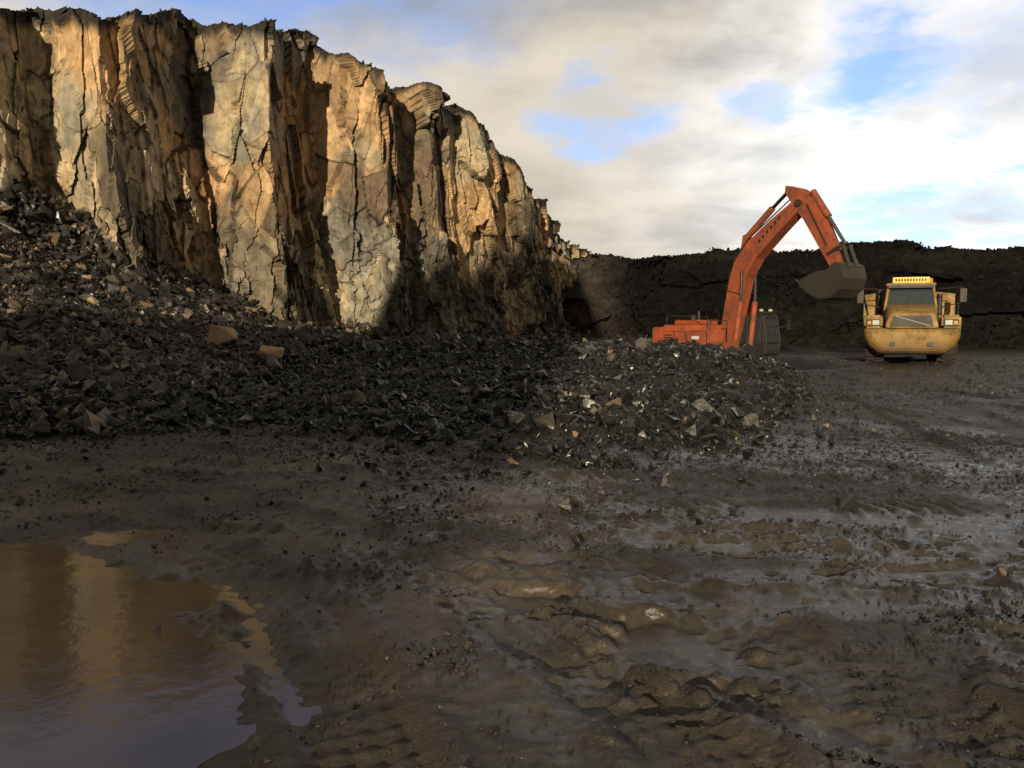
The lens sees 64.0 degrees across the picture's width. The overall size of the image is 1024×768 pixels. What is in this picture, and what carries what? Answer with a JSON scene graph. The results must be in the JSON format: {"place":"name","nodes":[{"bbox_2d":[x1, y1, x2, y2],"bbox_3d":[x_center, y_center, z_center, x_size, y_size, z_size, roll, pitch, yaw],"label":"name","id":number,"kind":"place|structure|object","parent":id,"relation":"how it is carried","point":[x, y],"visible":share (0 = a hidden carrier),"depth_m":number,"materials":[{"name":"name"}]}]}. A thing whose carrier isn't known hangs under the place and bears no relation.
{"place":"outdoors","nodes":[
{"label":"outdoors","id":0,"kind":"place"},
{"bbox_2d":[0,6,590,337],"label":"quarry cliff","id":1,"kind":"structure","parent":0,"point":[299,175],"depth_m":37.16,"materials":[{"name":"beige stone"}]},
{"bbox_2d":[2,6,598,254],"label":"overburden rubble","id":2,"kind":"object","parent":1,"relation":"on","point":[172,8],"visible":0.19,"depth_m":35.76,"materials":[{"name":"brown stone"}]},
{"bbox_2d":[0,206,1023,767],"bbox_3d":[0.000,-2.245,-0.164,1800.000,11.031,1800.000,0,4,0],"label":"ground","id":3,"kind":"structure","parent":0,"point":[712,650],"depth_m":5.61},
{"bbox_2d":[0,195,373,438],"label":"talus slope","id":4,"kind":"structure","parent":3,"relation":"on","point":[126,355],"depth_m":20.50,"materials":[{"name":"grey stone"}]},
{"bbox_2d":[134,317,142,325],"bbox_3d":[-10.674,-1.689,23.465,0.324,0.340,0.343,45,35,15],"label":"boulder","id":5,"kind":"object","parent":4,"relation":"on","point":[138,321],"visible":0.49,"depth_m":23.38,"materials":[{"name":"beige stone"}]},
{"bbox_2d":[206,325,237,345],"bbox_3d":[-7.913,-1.229,22.471,0.829,0.696,0.629,11,4,-1],"label":"boulder","id":6,"kind":"object","parent":4,"relation":"on","point":[219,335],"visible":0.92,"depth_m":22.22,"materials":[{"name":"brown stone"}]},
{"bbox_2d":[258,346,283,359],"bbox_3d":[-6.375,-0.795,21.586,0.662,0.468,0.649,11,-2,-13],"label":"boulder","id":7,"kind":"object","parent":4,"relation":"on","point":[276,352],"visible":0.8,"depth_m":21.34,"materials":[{"name":"brown stone"}]},
{"bbox_2d":[0,178,586,341],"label":"cliff foot rubble","id":8,"kind":"object","parent":3,"relation":"on","point":[167,272],"visible":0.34,"depth_m":30.59,"materials":[{"name":"grey stone"}]},
{"bbox_2d":[331,395,345,402],"bbox_3d":[-3.211,0.289,15.255,0.259,0.210,0.222,-19,54,-41],"label":"boulder","id":9,"kind":"object","parent":3,"relation":"on","point":[334,398],"visible":0.42,"depth_m":15.17,"materials":[{"name":"brown stone"}]},
{"bbox_2d":[0,528,784,767],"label":"puddle water","id":10,"kind":"structure","parent":3,"relation":"on","point":[95,672],"depth_m":4.27,"materials":[{"name":"brown liquid"}]},
{"bbox_2d":[0,239,813,481],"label":"rubble pile","id":11,"kind":"object","parent":3,"relation":"on","point":[382,412],"visible":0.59,"depth_m":14.97,"materials":[{"name":"grey stone"}]},
{"bbox_2d":[61,269,768,362],"bbox_3d":[-2.998,-2.643,40.384,22.630,5.461,31.578,0,4,0],"label":"rubble","id":12,"kind":"object","parent":3,"relation":"on","point":[589,344],"visible":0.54,"depth_m":26.74,"materials":[{"name":"grey stone"}]},
{"bbox_2d":[0,359,983,550],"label":"loose stones","id":13,"kind":"object","parent":3,"relation":"on","point":[847,502],"visible":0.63,"depth_m":10.78,"materials":[{"name":"grey stone"}]},
{"bbox_2d":[0,426,1023,767],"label":"mud clods","id":14,"kind":"object","parent":3,"relation":"on","point":[450,666],"visible":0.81,"depth_m":6.32,"materials":[{"name":"brown soil"}]},
{"bbox_2d":[759,353,776,357],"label":"deck","id":15,"kind":"structure","parent":3,"relation":"on","point":[772,356],"depth_m":35.05,"materials":[{"name":"grey metal"}]},
{"bbox_2d":[652,327,662,342],"bbox_3d":[7.807,-1.980,38.570,2.985,1.400,1.171,-2,5,-30],"label":"counterweight","id":16,"kind":"object","parent":15,"relation":"on","point":[657,334],"visible":0.22,"depth_m":37.59,"materials":[{"name":"orange metal"}]},
{"bbox_2d":[663,325,721,343],"bbox_3d":[8.513,-2.092,37.337,2.940,1.197,1.648,-2,5,-30],"label":"engine hood","id":17,"kind":"object","parent":15,"relation":"on","point":[686,328],"visible":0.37,"depth_m":36.41,"materials":[{"name":"orange metal"}]},
{"bbox_2d":[663,332,672,338],"bbox_3d":[7.039,-1.960,36.928,0.040,0.800,0.700,-2,5,-30],"label":"side door","id":18,"kind":"structure","parent":17,"relation":"attached to","point":[669,333],"depth_m":36.90,"materials":[{"name":"orange metal"}]},
{"bbox_2d":[674,332,684,342],"bbox_3d":[7.426,-1.912,36.259,0.040,0.800,0.710,-2,5,-30],"label":"side door","id":19,"kind":"structure","parent":17,"relation":"attached to","point":[680,336],"depth_m":36.19,"materials":[{"name":"orange metal"}]},
{"bbox_2d":[675,320,717,324],"bbox_3d":[8.361,-2.787,37.199,1.550,0.250,1.250,-2,5,-30],"label":"hood bulge","id":20,"kind":"object","parent":17,"relation":"on","point":[690,322],"visible":0.9,"depth_m":36.68,"materials":[{"name":"orange paint"}]},
{"bbox_2d":[689,330,722,342],"bbox_3d":[8.385,-1.853,35.571,0.960,0.977,1.295,-2,5,-30],"label":"fuel tank","id":21,"kind":"object","parent":15,"relation":"on","point":[714,335],"visible":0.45,"depth_m":34.99,"materials":[{"name":"orange metal"}]},
{"bbox_2d":[687,332,705,344],"bbox_3d":[7.964,-1.844,35.330,0.040,0.800,1.160,-2,5,-30],"label":"side door","id":22,"kind":"structure","parent":21,"relation":"attached to","point":[702,338],"depth_m":35.15,"materials":[{"name":"orange metal"}]},
{"label":"handrail","id":23,"kind":"object","parent":21,"relation":"on","visible":0},
{"bbox_2d":[667,315,706,317],"bbox_3d":[7.681,-2.976,36.010,0.040,0.140,2.602,-2,5,-30],"label":"handrail","id":24,"kind":"object","parent":23,"relation":"attached to","point":[686,316],"visible":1,"depth_m":35.97,"materials":[{"name":"black metal"}]},
{"bbox_2d":[710,341,738,347],"bbox_3d":[8.934,-1.540,34.580,0.860,0.497,0.995,-2,5,-30],"label":"tool box","id":25,"kind":"object","parent":15,"relation":"on","point":[727,344],"visible":0.47,"depth_m":34.21,"materials":[{"name":"orange paint"}]},
{"bbox_2d":[739,315,777,351],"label":"cab glazing","id":26,"kind":"structure","parent":15,"relation":"on","point":[759,337],"depth_m":35.02,"materials":[{"name":"grey glass"}]},
{"bbox_2d":[721,186,866,345],"bbox_3d":[10.942,-4.534,32.941,1.420,6.708,6.668,-2,5,-30],"label":"boom assembly","id":27,"kind":"object","parent":15,"relation":"on","point":[839,278],"visible":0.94,"depth_m":32.18,"materials":[{"name":"orange paint"}]},
{"bbox_2d":[857,277,966,362],"bbox_3d":[17.265,-2.727,35.737,4.000,3.598,9.980,2,5,24],"label":"dump truck","id":28,"kind":"object","parent":3,"relation":"on","point":[911,315],"visible":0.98,"depth_m":31.86,"materials":[{"name":"metal"}]},
{"bbox_2d":[0,0,1023,258],"label":"sky","id":29,"kind":"structure","parent":0,"point":[646,128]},
{"bbox_2d":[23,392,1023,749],"bbox_3d":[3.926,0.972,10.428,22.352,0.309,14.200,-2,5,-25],"label":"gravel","id":30,"kind":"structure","parent":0,"point":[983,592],"depth_m":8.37,"materials":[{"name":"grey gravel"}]},
{"bbox_2d":[745,314,747,343],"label":"cab pillar","id":31,"kind":"structure","parent":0,"point":[746,336],"depth_m":35.57,"materials":[{"name":"grey metal"}]},
{"bbox_2d":[747,312,773,313],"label":"cab roof","id":32,"kind":"structure","parent":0,"point":[764,312],"depth_m":35.10,"materials":[{"name":"black metal"}]},
{"bbox_2d":[762,316,767,341],"bbox_3d":[10.718,-2.321,34.725,0.110,1.102,0.328,-2,5,-30],"label":"pillar","id":33,"kind":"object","parent":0,"point":[764,328],"visible":1,"depth_m":34.68,"materials":[{"name":"grey metal"}]},
{"bbox_2d":[764,342,767,353],"bbox_3d":[10.753,-1.529,34.722,0.110,0.517,0.189,-2,5,-30],"label":"pillar","id":34,"kind":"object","parent":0,"point":[765,347],"visible":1,"depth_m":34.67,"materials":[{"name":"grey metal"}]},
{"bbox_2d":[763,315,776,317],"bbox_3d":[11.005,-2.881,34.977,0.820,0.100,0.100,-2,5,-30],"label":"cab roof edge","id":35,"kind":"object","parent":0,"point":[771,316],"visible":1,"depth_m":34.96,"materials":[{"name":"grey metal"}]},
{"bbox_2d":[561,240,1023,349],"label":"spoil bank","id":36,"kind":"structure","parent":0,"point":[601,286],"depth_m":55.14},
{"bbox_2d":[562,239,1023,347],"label":"bank rubble","id":37,"kind":"object","parent":36,"relation":"on","point":[944,249],"visible":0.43,"depth_m":55.65,"materials":[{"name":"black stone"}]},
{"bbox_2d":[759,356,1023,436],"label":"road gravel","id":38,"kind":"structure","parent":0,"point":[913,391],"depth_m":22.02,"materials":[{"name":"grey gravel"}]},
{"bbox_3d":[11.115,-1.790,34.866,0.820,0.100,0.100,-2,5,-30],"label":"cab","id":39,"kind":"object","parent":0,"visible":0},
{"bbox_2d":[776,316,780,341],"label":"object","id":40,"kind":"object","parent":39,"relation":"on","point":[777,329],"visible":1,"depth_m":35.09,"materials":[{"name":"grey metal"}]},
{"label":"mirror arm","id":41,"kind":"object","parent":40,"relation":"attached to","visible":0},
{"bbox_2d":[787,320,790,329],"bbox_3d":[11.860,-2.533,35.081,0.220,0.450,0.040,-2,5,-30],"label":"mirror","id":42,"kind":"object","parent":41,"relation":"attached to","point":[789,324],"visible":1,"depth_m":35.06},
{"bbox_3d":[10.955,-1.370,35.985,0.110,0.110,1.880,-2,5,-30],"label":"cab","id":43,"kind":"object","parent":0,"visible":0},
{"bbox_2d":[739,343,762,352],"bbox_3d":[10.238,-1.575,35.567,0.035,0.430,1.700,-2,5,-30],"label":"cab","id":44,"kind":"object","parent":43,"relation":"on","point":[758,347],"visible":0.45,"depth_m":35.06,"materials":[{"name":"grey metal"}]},
{"bbox_2d":[766,350,779,353],"bbox_3d":[11.106,-1.374,34.931,0.800,0.160,0.090,-2,5,-30],"label":"cab lower panel","id":45,"kind":"object","parent":43,"relation":"on","point":[772,351],"visible":1,"depth_m":34.89,"materials":[{"name":"grey metal"}]}
]}

